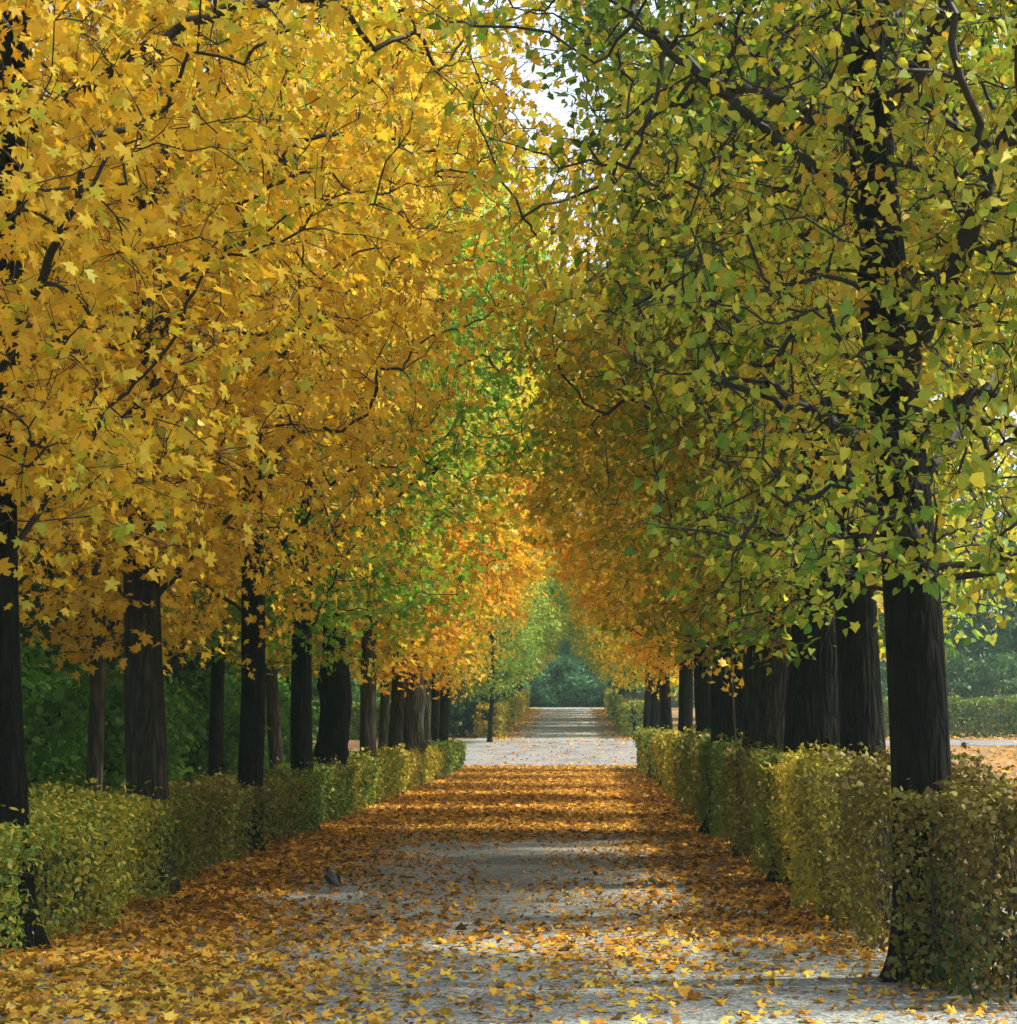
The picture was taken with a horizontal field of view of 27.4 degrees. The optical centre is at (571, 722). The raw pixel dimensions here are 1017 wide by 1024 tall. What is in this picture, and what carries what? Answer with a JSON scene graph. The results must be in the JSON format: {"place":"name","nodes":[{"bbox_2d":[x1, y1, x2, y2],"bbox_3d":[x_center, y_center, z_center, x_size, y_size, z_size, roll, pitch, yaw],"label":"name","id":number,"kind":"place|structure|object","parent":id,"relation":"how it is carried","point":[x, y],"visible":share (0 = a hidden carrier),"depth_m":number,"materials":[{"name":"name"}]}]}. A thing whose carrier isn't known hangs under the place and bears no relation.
{"place":"outdoors","nodes":[
{"label":"outdoors","id":0,"kind":"place"},
{"bbox_2d":[0,707,1016,1023],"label":"path","id":1,"kind":"structure","parent":0,"point":[512,855],"depth_m":12.76,"materials":[{"name":"grey gravel"}]},
{"bbox_2d":[324,866,340,890],"bbox_3d":[-2.026,1.327,17.700,0.123,0.206,0.325,0,0,-22],"label":"pigeon","id":2,"kind":"object","parent":1,"relation":"on","point":[331,877],"visible":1,"depth_m":17.66,"materials":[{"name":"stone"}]},
{"bbox_2d":[0,818,1016,1023],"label":"fallen leaves","id":3,"kind":"object","parent":1,"relation":"on","point":[28,979],"visible":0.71,"depth_m":13.89,"materials":[{"name":"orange plant"}]},
{"bbox_2d":[325,764,696,822],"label":"fallen leaves","id":4,"kind":"object","parent":1,"relation":"on","point":[620,791],"visible":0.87,"depth_m":38.79,"materials":[{"name":"orange plant"}]},
{"bbox_2d":[477,708,636,764],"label":"fallen leaves","id":5,"kind":"object","parent":1,"relation":"on","point":[602,714],"visible":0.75,"depth_m":91.24,"materials":[{"name":"orange plant"}]},
{"bbox_2d":[495,313,712,737],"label":"maple tree","id":6,"kind":"object","parent":1,"relation":"on","point":[702,689],"visible":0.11,"depth_m":31.66,"materials":[{"name":"orange plant"}]},
{"bbox_2d":[496,386,713,793],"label":"maple tree","id":7,"kind":"object","parent":1,"relation":"on","point":[685,709],"visible":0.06,"depth_m":38.72,"materials":[{"name":"orange plant"}]},
{"bbox_2d":[32,0,1016,659],"label":"sky","id":8,"kind":"structure","parent":0,"point":[541,100],"materials":[{"name":"white"}]},
{"bbox_2d":[37,665,1016,925],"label":"ground","id":9,"kind":"structure","parent":0,"point":[355,745],"depth_m":72.99,"materials":[{"name":"brown soil"}]},
{"bbox_2d":[20,633,111,808],"bbox_3d":[-7.485,0.265,26.873,3.043,2.888,3.343,0,0,-28],"label":"green shrub","id":10,"kind":"object","parent":9,"relation":"on","point":[67,721],"visible":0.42,"depth_m":26.54,"materials":[{"name":"green plant"}]},
{"bbox_2d":[21,644,118,796],"bbox_3d":[-7.761,0.234,29.295,2.650,2.723,3.017,0,0,-25],"label":"green shrub","id":11,"kind":"object","parent":9,"relation":"on","point":[61,743],"visible":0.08,"depth_m":28.92,"materials":[{"name":"green plant"}]},
{"bbox_2d":[17,86,126,703],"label":"woodland tree","id":12,"kind":"object","parent":9,"relation":"on","point":[32,614],"visible":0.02,"depth_m":31.77,"materials":[{"name":"green plant"}]},
{"bbox_2d":[0,771,179,953],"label":"clipped hedge","id":13,"kind":"object","parent":9,"relation":"on","point":[51,830],"visible":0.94,"depth_m":14.37,"materials":[{"name":"green plant"}]},
{"bbox_2d":[26,648,181,791],"bbox_3d":[-7.727,0.245,31.945,3.399,2.938,3.094,0,0,19],"label":"green shrub","id":14,"kind":"object","parent":9,"relation":"on","point":[113,742],"visible":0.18,"depth_m":31.68,"materials":[{"name":"green plant"}]},
{"bbox_2d":[18,458,238,700],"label":"woodland tree","id":15,"kind":"object","parent":9,"relation":"on","point":[191,666],"visible":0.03,"depth_m":39.63,"materials":[{"name":"green plant"}]},
{"bbox_2d":[65,669,198,787],"bbox_3d":[-7.773,0.323,34.707,2.798,2.526,2.458,0,0,21],"label":"green shrub","id":16,"kind":"object","parent":9,"relation":"on","point":[172,746],"visible":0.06,"depth_m":34.69,"materials":[{"name":"green plant"}]},
{"bbox_2d":[85,664,209,785],"bbox_3d":[-7.971,0.297,37.204,3.254,2.812,2.962,0,0,-25],"label":"green shrub","id":17,"kind":"object","parent":9,"relation":"on","point":[173,705],"visible":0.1,"depth_m":37.25,"materials":[{"name":"green plant"}]},
{"bbox_2d":[40,770,256,898],"bbox_3d":[-3.836,0.968,19.260,1.301,1.084,4.997,0,0,0],"label":"clipped hedge","id":18,"kind":"object","parent":9,"relation":"on","point":[184,801],"visible":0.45,"depth_m":19.86,"materials":[{"name":"green plant"}]},
{"bbox_2d":[108,624,240,692],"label":"woodland tree","id":19,"kind":"object","parent":9,"relation":"on","point":[238,671],"depth_m":55.20,"materials":[{"name":"green plant"}]},
{"bbox_2d":[17,38,383,839],"bbox_3d":[-5.552,-3.178,23.820,6.979,9.473,6.912,0,0,0],"label":"young tree","id":20,"kind":"object","parent":9,"relation":"on","point":[93,638],"visible":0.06,"depth_m":23.72,"materials":[{"name":"maple leaf"},{"name":"dark twig"},{"name":"dark rough bark"}]},
{"bbox_2d":[167,653,240,700],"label":"green shrub","id":21,"kind":"object","parent":9,"relation":"on","point":[233,671],"depth_m":48.93,"materials":[{"name":"green plant"}]},
{"bbox_2d":[167,676,270,785],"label":"green shrub","id":22,"kind":"object","parent":9,"relation":"on","point":[231,730],"visible":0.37,"depth_m":39.48,"materials":[{"name":"green plant"}]},
{"bbox_2d":[179,689,268,779],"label":"green shrub","id":23,"kind":"object","parent":9,"relation":"on","point":[231,720],"visible":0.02,"depth_m":42.07,"materials":[{"name":"green plant"}]},
{"bbox_2d":[185,673,289,767],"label":"green shrub","id":24,"kind":"object","parent":9,"relation":"on","point":[266,732],"visible":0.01,"depth_m":47.61,"materials":[{"name":"green plant"}]},
{"bbox_2d":[191,669,286,766],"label":"green shrub","id":25,"kind":"object","parent":9,"relation":"on","point":[229,684],"visible":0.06,"depth_m":44.88,"materials":[{"name":"green plant"}]},
{"bbox_2d":[173,767,311,854],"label":"clipped hedge","id":26,"kind":"object","parent":9,"relation":"on","point":[279,795],"visible":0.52,"depth_m":23.67,"materials":[{"name":"green plant"}]},
{"bbox_2d":[18,49,510,780],"bbox_3d":[-5.483,-4.207,32.795,8.447,11.578,8.530,0,0,-30],"label":"young tree","id":27,"kind":"object","parent":9,"relation":"on","point":[216,721],"depth_m":32.79,"materials":[{"name":"plant"}]},
{"bbox_2d":[29,0,506,854],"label":"maple tree","id":28,"kind":"object","parent":9,"relation":"on","point":[251,728],"visible":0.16,"depth_m":22.60,"materials":[{"name":"yellow plant"}]},
{"bbox_2d":[264,689,289,766],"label":"green shrub","id":29,"kind":"object","parent":9,"relation":"on","point":[286,730],"visible":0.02,"depth_m":50.10,"materials":[{"name":"green plant"}]},
{"bbox_2d":[265,683,318,763],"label":"green shrub","id":30,"kind":"object","parent":9,"relation":"on","point":[282,686],"visible":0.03,"depth_m":52.84,"materials":[{"name":"green plant"}]},
{"bbox_2d":[278,674,319,750],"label":"green shrub","id":31,"kind":"object","parent":9,"relation":"on","point":[316,714],"visible":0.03,"depth_m":55.13,"materials":[{"name":"green plant"}]},
{"bbox_2d":[17,0,602,895],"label":"maple tree","id":32,"kind":"object","parent":9,"relation":"on","point":[145,716],"visible":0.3,"depth_m":17.22,"materials":[{"name":"yellow plant"}]},
{"bbox_2d":[264,754,356,833],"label":"clipped hedge","id":33,"kind":"object","parent":9,"relation":"on","point":[331,778],"visible":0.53,"depth_m":28.96,"materials":[{"name":"green plant"}]},
{"bbox_2d":[0,0,623,951],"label":"maple tree","id":34,"kind":"object","parent":9,"relation":"on","point":[26,118],"visible":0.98,"depth_m":12.88,"materials":[{"name":"yellow plant"}]},
{"bbox_2d":[38,48,616,829],"bbox_3d":[-3.329,-3.699,27.546,8.197,10.537,8.180,0,0,45],"label":"maple tree","id":35,"kind":"object","parent":9,"relation":"on","point":[300,706],"visible":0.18,"depth_m":27.50,"materials":[{"name":"yellow leaf"},{"name":"dark twig"},{"name":"bark"}]},
{"bbox_2d":[276,620,390,744],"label":"woodland tree","id":36,"kind":"object","parent":9,"relation":"on","point":[316,693],"depth_m":68.79,"materials":[{"name":"green plant"}]},
{"bbox_2d":[169,286,513,767],"bbox_3d":[-5.760,-4.721,40.613,9.215,12.630,9.305,0,0,29],"label":"young tree","id":37,"kind":"object","parent":9,"relation":"on","point":[275,747],"depth_m":40.35,"materials":[{"name":"amber leaf"},{"name":"dark twig"},{"name":"dark rough bark"}]},
{"bbox_2d":[313,744,405,814],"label":"clipped hedge","id":38,"kind":"object","parent":9,"relation":"on","point":[381,770],"visible":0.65,"depth_m":34.63,"materials":[{"name":"green plant"}]},
{"bbox_2d":[312,697,430,739],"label":"clipped hedge","id":39,"kind":"object","parent":9,"relation":"on","point":[354,725],"visible":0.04,"depth_m":79.34,"materials":[{"name":"green plant"}]},
{"bbox_2d":[164,0,595,815],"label":"maple tree","id":40,"kind":"object","parent":9,"relation":"on","point":[334,690],"visible":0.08,"depth_m":31.92,"materials":[{"name":"yellow plant"}]},
{"bbox_2d":[277,413,511,690],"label":"tree","id":41,"kind":"object","parent":9,"relation":"on","point":[314,668],"depth_m":48.89,"materials":[{"name":"green plant"}]},
{"bbox_2d":[376,740,448,795],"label":"clipped hedge","id":42,"kind":"object","parent":9,"relation":"on","point":[429,769],"visible":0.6,"depth_m":44.86,"materials":[{"name":"green plant"}]},
{"bbox_2d":[315,433,541,748],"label":"young tree","id":43,"kind":"object","parent":9,"relation":"on","point":[383,720],"visible":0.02,"depth_m":51.34,"materials":[{"name":"green plant"}]},
{"bbox_2d":[264,86,597,803],"bbox_3d":[-3.644,-5.106,36.538,8.777,13.352,8.692,0,0,30],"label":"maple tree","id":44,"kind":"object","parent":9,"relation":"on","point":[368,713],"visible":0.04,"depth_m":36.24,"materials":[{"name":"yellow green leaf"},{"name":"dark twig"},{"name":"dark rough bark"}]},
{"bbox_2d":[319,188,566,792],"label":"maple tree","id":45,"kind":"object","parent":9,"relation":"on","point":[395,733],"visible":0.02,"depth_m":41.39,"materials":[{"name":"orange plant"}]},
{"bbox_2d":[345,214,549,785],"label":"maple tree","id":46,"kind":"object","parent":9,"relation":"on","point":[414,713],"visible":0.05,"depth_m":46.25,"materials":[{"name":"orange plant"}]},
{"bbox_2d":[431,735,468,776],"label":"clipped hedge","id":47,"kind":"object","parent":9,"relation":"on","point":[456,754],"visible":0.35,"depth_m":57.77,"materials":[{"name":"green plant"}]},
{"bbox_2d":[428,653,485,736],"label":"green shrub","id":48,"kind":"object","parent":9,"relation":"on","point":[453,725],"visible":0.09,"depth_m":82.05,"materials":[{"name":"green plant"}]},
{"bbox_2d":[379,418,549,778],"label":"maple tree","id":49,"kind":"object","parent":9,"relation":"on","point":[427,728],"visible":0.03,"depth_m":51.85,"materials":[{"name":"orange plant"}]},
{"bbox_2d":[353,484,575,740],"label":"young tree","id":50,"kind":"object","parent":9,"relation":"on","point":[435,718],"visible":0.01,"depth_m":62.43,"materials":[{"name":"orange plant"}]},
{"bbox_2d":[428,674,501,736],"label":"green shrub","id":51,"kind":"object","parent":9,"relation":"on","point":[474,704],"visible":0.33,"depth_m":82.82,"materials":[{"name":"green plant"}]},
{"bbox_2d":[428,420,553,743],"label":"maple tree","id":52,"kind":"object","parent":9,"relation":"on","point":[444,717],"visible":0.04,"depth_m":58.31,"materials":[{"name":"orange plant"}]},
{"bbox_2d":[461,665,520,727],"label":"green shrub","id":53,"kind":"object","parent":9,"relation":"on","point":[512,694],"visible":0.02,"depth_m":94.04,"materials":[{"name":"green plant"}]},
{"bbox_2d":[472,688,531,736],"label":"clipped hedge","id":54,"kind":"object","parent":9,"relation":"on","point":[506,715],"visible":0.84,"depth_m":83.64,"materials":[{"name":"green plant"}]},
{"bbox_2d":[450,554,566,741],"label":"young tree","id":55,"kind":"object","parent":9,"relation":"on","point":[526,634],"visible":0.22,"depth_m":77.44,"materials":[{"name":"green plant"}]},
{"bbox_2d":[455,552,570,677],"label":"alley tree","id":56,"kind":"object","parent":9,"relation":"on","point":[543,620],"depth_m":96.56,"materials":[{"name":"green plant"}]},
{"bbox_2d":[453,526,576,735],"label":"alley tree","id":57,"kind":"object","parent":9,"relation":"on","point":[551,590],"visible":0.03,"depth_m":83.45,"materials":[{"name":"green plant"}]},
{"bbox_2d":[481,528,566,728],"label":"alley tree","id":58,"kind":"object","parent":9,"relation":"on","point":[496,679],"visible":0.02,"depth_m":90.00,"materials":[{"name":"green plant"}]},
{"bbox_2d":[508,568,566,695],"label":"alley tree","id":59,"kind":"object","parent":9,"relation":"on","point":[548,644],"depth_m":108.08,"materials":[{"name":"green plant"}]},
{"bbox_2d":[526,670,556,706],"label":"green shrub","id":60,"kind":"object","parent":9,"relation":"on","point":[534,695],"visible":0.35,"depth_m":150.93,"materials":[{"name":"green plant"}]},
{"bbox_2d":[513,624,569,692],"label":"alley tree","id":61,"kind":"object","parent":9,"relation":"on","point":[551,648],"visible":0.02,"depth_m":120.95,"materials":[{"name":"green plant"}]},
{"bbox_2d":[532,653,587,706],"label":"green shrub","id":62,"kind":"object","parent":9,"relation":"on","point":[548,699],"visible":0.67,"depth_m":150.78,"materials":[{"name":"green plant"}]},
{"bbox_2d":[545,532,579,660],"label":"woodland tree","id":63,"kind":"object","parent":9,"relation":"on","point":[566,645],"visible":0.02,"depth_m":155.37,"materials":[{"name":"green plant"}]},
{"bbox_2d":[551,646,598,705],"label":"green shrub","id":64,"kind":"object","parent":9,"relation":"on","point":[570,652],"visible":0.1,"depth_m":153.20,"materials":[{"name":"green plant"}]},
{"bbox_2d":[547,655,605,706],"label":"green shrub","id":65,"kind":"object","parent":9,"relation":"on","point":[568,681],"visible":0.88,"depth_m":150.62,"materials":[{"name":"green plant"}]},
{"bbox_2d":[483,221,693,785],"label":"maple tree","id":66,"kind":"object","parent":9,"relation":"on","point":[665,695],"visible":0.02,"depth_m":45.90,"materials":[{"name":"orange plant"}]},
{"bbox_2d":[566,616,613,690],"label":"alley tree","id":67,"kind":"object","parent":9,"relation":"on","point":[583,655],"depth_m":128.36,"materials":[{"name":"yellow plant"}]},
{"bbox_2d":[560,580,625,694],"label":"alley tree","id":68,"kind":"object","parent":9,"relation":"on","point":[623,690],"visible":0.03,"depth_m":103.33,"materials":[{"name":"yellow plant"}]},
{"bbox_2d":[564,619,625,694],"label":"alley tree","id":69,"kind":"object","parent":9,"relation":"on","point":[619,692],"visible":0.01,"depth_m":109.54,"materials":[{"name":"yellow plant"}]},
{"bbox_2d":[554,579,642,726],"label":"alley tree","id":70,"kind":"object","parent":9,"relation":"on","point":[570,624],"visible":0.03,"depth_m":91.03,"materials":[{"name":"orange plant"}]},
{"bbox_2d":[559,585,642,696],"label":"alley tree","id":71,"kind":"object","parent":9,"relation":"on","point":[585,647],"visible":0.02,"depth_m":97.51,"materials":[{"name":"orange plant"}]},
{"bbox_2d":[548,534,677,733],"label":"alley tree","id":72,"kind":"object","parent":9,"relation":"on","point":[611,666],"visible":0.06,"depth_m":84.53,"materials":[{"name":"orange plant"}]},
{"bbox_2d":[551,503,678,765],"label":"maple tree","id":73,"kind":"object","parent":9,"relation":"on","point":[646,713],"visible":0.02,"depth_m":61.46,"materials":[{"name":"amber orange leaf"},{"name":"dark twig"},{"name":"bark"}]},
{"bbox_2d":[528,328,711,776],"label":"maple tree","id":74,"kind":"object","parent":9,"relation":"on","point":[654,713],"visible":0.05,"depth_m":53.79,"materials":[{"name":"amber gold leaf"},{"name":"dark twig"},{"name":"bark"}]},
{"bbox_2d":[603,686,643,737],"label":"clipped hedge","id":75,"kind":"object","parent":9,"relation":"on","point":[620,709],"visible":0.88,"depth_m":83.34,"materials":[{"name":"green plant"}]},
{"bbox_2d":[630,725,675,782],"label":"clipped hedge","id":76,"kind":"object","parent":9,"relation":"on","point":[641,738],"visible":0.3,"depth_m":55.38,"materials":[{"name":"green plant"}]},
{"bbox_2d":[649,723,695,802],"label":"clipped hedge","id":77,"kind":"object","parent":9,"relation":"on","point":[661,740],"visible":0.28,"depth_m":40.42,"materials":[{"name":"green plant"}]},
{"bbox_2d":[667,726,710,822],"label":"clipped hedge","id":78,"kind":"object","parent":9,"relation":"on","point":[685,763],"visible":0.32,"depth_m":31.35,"materials":[{"name":"green plant"}]},
{"bbox_2d":[389,0,1016,984],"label":"linden tree","id":79,"kind":"object","parent":9,"relation":"on","point":[901,306],"visible":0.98,"depth_m":11.30,"materials":[{"name":"green plant"}]},
{"bbox_2d":[457,16,961,857],"bbox_3d":[1.966,-2.982,22.425,5.663,9.103,5.989,0,0,22],"label":"linden tree","id":80,"kind":"object","parent":9,"relation":"on","point":[765,696],"visible":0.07,"depth_m":22.07,"materials":[{"name":"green plant"}]},
{"bbox_2d":[497,166,935,833],"bbox_3d":[2.013,-2.982,26.684,5.988,9.103,5.664,0,0,3],"label":"linden tree","id":81,"kind":"object","parent":9,"relation":"on","point":[721,710],"visible":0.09,"depth_m":26.60,"materials":[{"name":"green plant"}]},
{"bbox_2d":[692,728,742,837],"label":"clipped hedge","id":82,"kind":"object","parent":9,"relation":"on","point":[713,753],"visible":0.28,"depth_m":25.68,"materials":[{"name":"green plant"}]},
{"bbox_2d":[700,562,748,747],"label":"sapling","id":83,"kind":"object","parent":9,"relation":"on","point":[722,661],"visible":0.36,"depth_m":24.58,"materials":[{"name":"yellow plant"}]},
{"bbox_2d":[496,0,1016,886],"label":"linden tree","id":84,"kind":"object","parent":9,"relation":"on","point":[812,706],"visible":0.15,"depth_m":18.39,"materials":[{"name":"green plant"}]},
{"bbox_2d":[713,731,843,888],"bbox_3d":[2.183,0.798,20.993,1.293,1.423,6.906,0,0,0],"label":"clipped hedge","id":85,"kind":"object","parent":9,"relation":"on","point":[750,783],"visible":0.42,"depth_m":19.82,"materials":[{"name":"green plant"}]},
{"bbox_2d":[579,24,1016,675],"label":"linden tree","id":86,"kind":"object","parent":9,"relation":"on","point":[679,468],"visible":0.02,"depth_m":20.53,"materials":[{"name":"green plant"}]},
{"bbox_2d":[582,0,1016,909],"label":"linden tree","id":87,"kind":"object","parent":9,"relation":"on","point":[858,640],"visible":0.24,"depth_m":15.49,"materials":[{"name":"green plant"}]},
{"bbox_2d":[598,253,1012,669],"bbox_3d":[3.012,-2.760,26.408,5.689,8.648,5.380,0,0,-25],"label":"linden tree","id":88,"kind":"object","parent":9,"relation":"on","point":[678,569],"visible":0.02,"depth_m":26.48,"materials":[{"name":"green plant"}]},
{"bbox_2d":[758,740,891,919],"bbox_3d":[2.152,0.821,16.197,1.176,1.378,3.134,0,0,0],"label":"clipped hedge","id":89,"kind":"object","parent":9,"relation":"on","point":[802,760],"visible":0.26,"depth_m":15.57,"materials":[{"name":"green plant"}]},
{"bbox_2d":[638,724,1016,793],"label":"fallen leaves","id":90,"kind":"object","parent":9,"relation":"on","point":[999,770],"visible":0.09,"depth_m":73.45,"materials":[{"name":"orange plant"}]},
{"bbox_2d":[880,663,888,728],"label":"green shrub","id":91,"kind":"object","parent":9,"relation":"on","point":[884,687],"visible":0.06,"depth_m":89.79,"materials":[{"name":"green plant"}]},
{"bbox_2d":[781,733,1016,1005],"bbox_3d":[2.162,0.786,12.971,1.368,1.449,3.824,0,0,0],"label":"clipped hedge","id":92,"kind":"object","parent":9,"relation":"on","point":[853,794],"visible":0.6,"depth_m":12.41,"materials":[{"name":"green plant"}]},
{"bbox_2d":[877,441,996,681],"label":"woodland tree","id":93,"kind":"object","parent":9,"relation":"on","point":[883,661],"visible":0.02,"depth_m":99.65,"materials":[{"name":"green plant"}]},
{"bbox_2d":[882,693,1016,737],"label":"clipped hedge","id":94,"kind":"object","parent":9,"relation":"on","point":[988,704],"visible":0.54,"depth_m":82.06,"materials":[{"name":"green plant"}]},
{"bbox_2d":[945,644,991,728],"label":"green shrub","id":95,"kind":"object","parent":9,"relation":"on","point":[954,683],"visible":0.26,"depth_m":90.46,"materials":[{"name":"green plant"}]},
{"bbox_2d":[937,456,1016,709],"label":"woodland tree","id":96,"kind":"object","parent":9,"relation":"on","point":[1000,647],"visible":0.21,"depth_m":95.70,"materials":[{"name":"green plant"}]},
{"bbox_2d":[952,522,1016,695],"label":"woodland tree","id":97,"kind":"object","parent":9,"relation":"on","point":[965,625],"visible":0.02,"depth_m":110.08,"materials":[{"name":"green plant"}]},
{"bbox_2d":[959,650,1016,731],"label":"green shrub","id":98,"kind":"object","parent":9,"relation":"on","point":[996,666],"visible":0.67,"depth_m":89.70,"materials":[{"name":"green plant"}]},
{"bbox_2d":[458,740,637,765],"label":"cross path","id":99,"kind":"structure","parent":0,"point":[477,749],"depth_m":72.44,"materials":[{"name":"beige gravel"}]},
{"bbox_2d":[885,740,1016,745],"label":"side path","id":100,"kind":"structure","parent":0,"point":[987,742],"depth_m":77.21,"materials":[{"name":"beige gravel"}]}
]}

